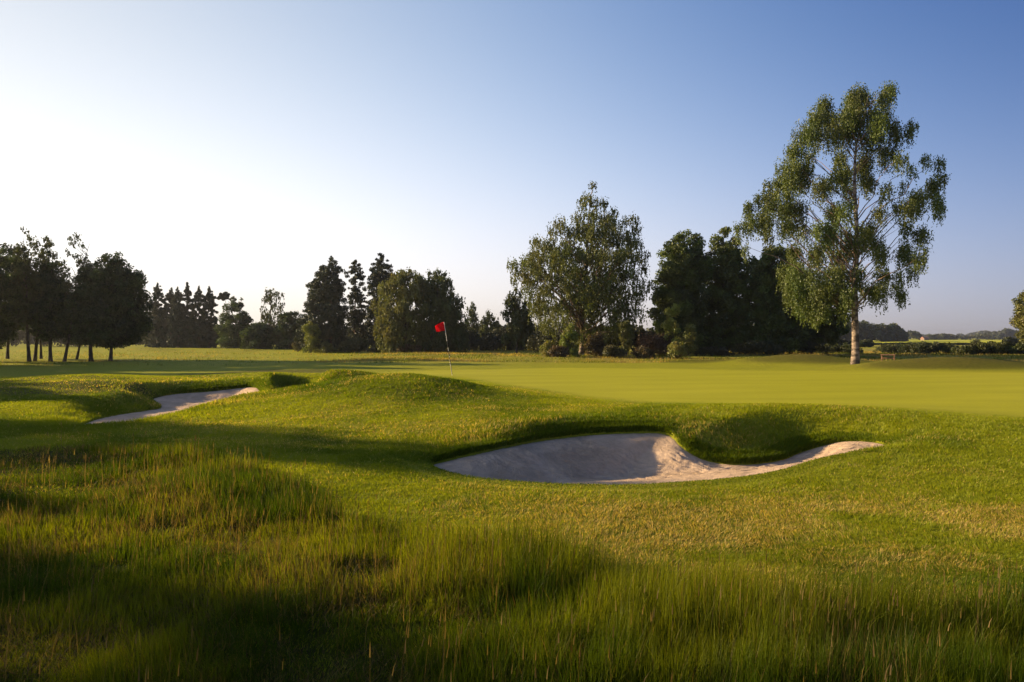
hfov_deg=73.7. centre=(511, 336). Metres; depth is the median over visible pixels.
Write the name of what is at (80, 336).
oak tree
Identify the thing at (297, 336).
hedge
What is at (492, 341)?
hedge
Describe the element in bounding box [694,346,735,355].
gorse bush
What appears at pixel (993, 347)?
hedge
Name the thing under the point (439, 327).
golf flagstick
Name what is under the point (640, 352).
gorse bush
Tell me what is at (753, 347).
gorse bush
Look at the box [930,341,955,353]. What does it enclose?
gorse bush
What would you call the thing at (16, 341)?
hedge
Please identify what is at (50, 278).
oak tree
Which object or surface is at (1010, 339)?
hedge
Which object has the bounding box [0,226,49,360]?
birch tree
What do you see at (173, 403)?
bunker sand
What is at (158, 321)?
conifer tree
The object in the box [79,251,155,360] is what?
oak tree
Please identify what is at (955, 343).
hedge
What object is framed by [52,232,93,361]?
birch tree
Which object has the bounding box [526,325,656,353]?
hedge
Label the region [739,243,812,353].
oak tree
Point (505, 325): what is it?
woodland
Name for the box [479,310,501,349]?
tree
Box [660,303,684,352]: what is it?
young tree
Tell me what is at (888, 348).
gorse bush
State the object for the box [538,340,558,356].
gorse bush
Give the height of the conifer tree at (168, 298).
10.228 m
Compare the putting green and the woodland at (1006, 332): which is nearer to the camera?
the putting green
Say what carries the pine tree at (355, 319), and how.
on the ground at (188, 366)
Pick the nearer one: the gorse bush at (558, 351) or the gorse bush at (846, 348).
the gorse bush at (558, 351)
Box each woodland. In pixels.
[10,322,652,344]
[785,320,908,341]
[907,330,922,339]
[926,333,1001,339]
[974,328,1022,338]
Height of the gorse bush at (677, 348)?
1.432 m
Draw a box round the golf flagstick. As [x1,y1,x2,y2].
[435,322,451,372]
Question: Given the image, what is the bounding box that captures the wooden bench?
[881,354,894,359]
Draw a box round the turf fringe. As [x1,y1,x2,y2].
[77,377,904,489]
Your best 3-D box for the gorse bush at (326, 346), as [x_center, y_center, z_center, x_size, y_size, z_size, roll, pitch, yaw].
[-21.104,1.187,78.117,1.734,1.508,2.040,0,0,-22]
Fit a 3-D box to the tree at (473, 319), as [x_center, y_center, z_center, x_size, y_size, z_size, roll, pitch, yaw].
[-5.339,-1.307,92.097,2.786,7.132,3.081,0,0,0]
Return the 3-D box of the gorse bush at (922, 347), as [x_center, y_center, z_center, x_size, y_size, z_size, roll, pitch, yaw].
[37.984,1.069,63.877,3.388,1.493,2.630,0,0,0]
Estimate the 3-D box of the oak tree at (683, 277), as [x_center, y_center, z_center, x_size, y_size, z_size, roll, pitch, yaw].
[14.801,-3.899,60.020,5.947,11.258,5.933,0,0,0]
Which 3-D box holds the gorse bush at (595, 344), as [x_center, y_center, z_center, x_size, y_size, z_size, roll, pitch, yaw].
[6.380,0.586,52.004,1.838,2.083,1.589,0,0,-25]
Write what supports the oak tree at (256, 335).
on the ground at (188, 366)
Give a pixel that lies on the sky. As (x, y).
(237, 148)
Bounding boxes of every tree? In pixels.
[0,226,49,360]
[0,243,32,358]
[0,248,34,348]
[19,234,57,360]
[25,268,42,358]
[28,260,72,361]
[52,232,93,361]
[61,261,107,360]
[69,298,86,358]
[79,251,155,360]
[147,283,168,347]
[162,287,173,347]
[166,286,189,347]
[179,282,197,347]
[184,285,211,347]
[200,286,220,347]
[213,296,253,348]
[216,292,230,314]
[238,320,274,348]
[260,287,284,342]
[271,311,302,348]
[295,256,348,350]
[301,321,321,352]
[344,259,366,350]
[363,253,392,343]
[369,267,434,353]
[413,267,470,352]
[464,302,481,349]
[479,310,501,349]
[500,286,535,352]
[506,180,652,354]
[559,323,580,356]
[618,320,634,355]
[647,229,714,353]
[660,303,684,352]
[676,322,697,355]
[703,226,751,350]
[730,80,951,364]
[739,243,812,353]
[799,287,851,353]
[1009,289,1023,342]
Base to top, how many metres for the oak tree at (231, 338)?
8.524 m
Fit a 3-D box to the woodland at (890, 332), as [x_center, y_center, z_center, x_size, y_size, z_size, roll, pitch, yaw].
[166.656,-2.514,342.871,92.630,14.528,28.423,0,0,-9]
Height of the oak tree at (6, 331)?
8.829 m
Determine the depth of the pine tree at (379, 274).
84.26 m
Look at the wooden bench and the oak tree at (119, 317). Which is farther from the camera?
the oak tree at (119, 317)
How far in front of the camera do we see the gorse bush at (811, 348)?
59.77 m
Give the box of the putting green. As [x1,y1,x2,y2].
[383,368,1023,416]
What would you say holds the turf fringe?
on the ground at (188, 366)
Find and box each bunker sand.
[88,387,258,423]
[434,433,884,484]
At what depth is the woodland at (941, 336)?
633.31 m
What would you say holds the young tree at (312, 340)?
on the ground at (188, 366)
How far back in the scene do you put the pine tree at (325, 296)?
80.79 m
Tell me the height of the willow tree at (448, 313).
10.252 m
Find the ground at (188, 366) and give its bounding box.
[0,338,1023,681]
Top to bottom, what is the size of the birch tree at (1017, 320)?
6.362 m
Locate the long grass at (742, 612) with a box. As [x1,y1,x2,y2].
[0,422,1023,681]
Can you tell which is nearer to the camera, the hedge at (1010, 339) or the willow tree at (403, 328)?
the willow tree at (403, 328)
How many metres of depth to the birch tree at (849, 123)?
34.05 m
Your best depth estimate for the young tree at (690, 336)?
51.55 m
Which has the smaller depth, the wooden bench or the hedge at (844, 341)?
the wooden bench
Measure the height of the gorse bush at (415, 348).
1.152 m
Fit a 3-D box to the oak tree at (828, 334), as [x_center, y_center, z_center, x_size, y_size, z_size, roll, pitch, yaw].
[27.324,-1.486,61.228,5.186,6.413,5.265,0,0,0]
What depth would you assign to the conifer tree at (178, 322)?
109.47 m
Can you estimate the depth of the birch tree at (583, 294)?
56.03 m
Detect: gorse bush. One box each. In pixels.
[292,342,301,351]
[320,341,334,352]
[338,337,369,352]
[366,344,382,351]
[396,344,425,352]
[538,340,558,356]
[547,345,569,356]
[583,331,605,356]
[602,344,626,357]
[631,345,654,357]
[635,331,671,356]
[665,340,688,358]
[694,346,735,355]
[730,340,786,354]
[786,338,833,354]
[818,342,862,353]
[851,339,874,346]
[872,343,907,353]
[897,341,934,353]
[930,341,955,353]
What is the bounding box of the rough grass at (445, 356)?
[0,347,1023,365]
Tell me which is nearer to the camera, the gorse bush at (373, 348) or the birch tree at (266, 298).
the gorse bush at (373, 348)
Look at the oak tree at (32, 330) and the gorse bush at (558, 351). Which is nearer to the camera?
the gorse bush at (558, 351)
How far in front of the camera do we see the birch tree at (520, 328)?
69.41 m
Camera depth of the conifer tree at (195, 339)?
109.28 m
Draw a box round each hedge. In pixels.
[0,328,148,346]
[141,332,280,346]
[293,333,417,349]
[462,325,542,350]
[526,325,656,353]
[814,339,873,346]
[874,342,968,344]
[950,341,1023,354]
[1001,336,1023,343]
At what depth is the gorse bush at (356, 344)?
79.53 m
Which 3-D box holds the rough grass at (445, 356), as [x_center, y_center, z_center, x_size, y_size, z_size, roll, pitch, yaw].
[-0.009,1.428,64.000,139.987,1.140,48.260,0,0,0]
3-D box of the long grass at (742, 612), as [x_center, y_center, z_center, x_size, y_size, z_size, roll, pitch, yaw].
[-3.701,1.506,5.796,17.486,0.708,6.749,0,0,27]
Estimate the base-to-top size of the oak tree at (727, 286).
11.597 m
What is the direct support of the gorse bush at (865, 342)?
on the ground at (188, 366)
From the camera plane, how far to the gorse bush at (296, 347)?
83.61 m
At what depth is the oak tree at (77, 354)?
53.96 m
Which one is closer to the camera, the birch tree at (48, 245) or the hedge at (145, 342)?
the birch tree at (48, 245)
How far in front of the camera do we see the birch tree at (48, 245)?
50.86 m
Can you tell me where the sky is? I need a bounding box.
[0,0,1023,335]
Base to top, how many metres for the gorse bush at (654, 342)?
2.180 m
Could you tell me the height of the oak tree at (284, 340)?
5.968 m
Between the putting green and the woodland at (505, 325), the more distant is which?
the woodland at (505, 325)
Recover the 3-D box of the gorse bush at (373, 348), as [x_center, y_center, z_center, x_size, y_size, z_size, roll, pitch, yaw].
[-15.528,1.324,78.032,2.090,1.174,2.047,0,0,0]
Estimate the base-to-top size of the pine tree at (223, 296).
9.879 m
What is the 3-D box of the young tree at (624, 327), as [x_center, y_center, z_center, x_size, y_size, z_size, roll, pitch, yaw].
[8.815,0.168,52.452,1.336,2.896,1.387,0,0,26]
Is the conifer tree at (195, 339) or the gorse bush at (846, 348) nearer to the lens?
the gorse bush at (846, 348)
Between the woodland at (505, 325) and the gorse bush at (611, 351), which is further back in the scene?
the woodland at (505, 325)
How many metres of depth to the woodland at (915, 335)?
566.84 m
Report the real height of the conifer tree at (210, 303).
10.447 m
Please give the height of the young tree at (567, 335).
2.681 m
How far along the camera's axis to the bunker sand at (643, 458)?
11.25 m
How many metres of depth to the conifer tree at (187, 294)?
111.64 m

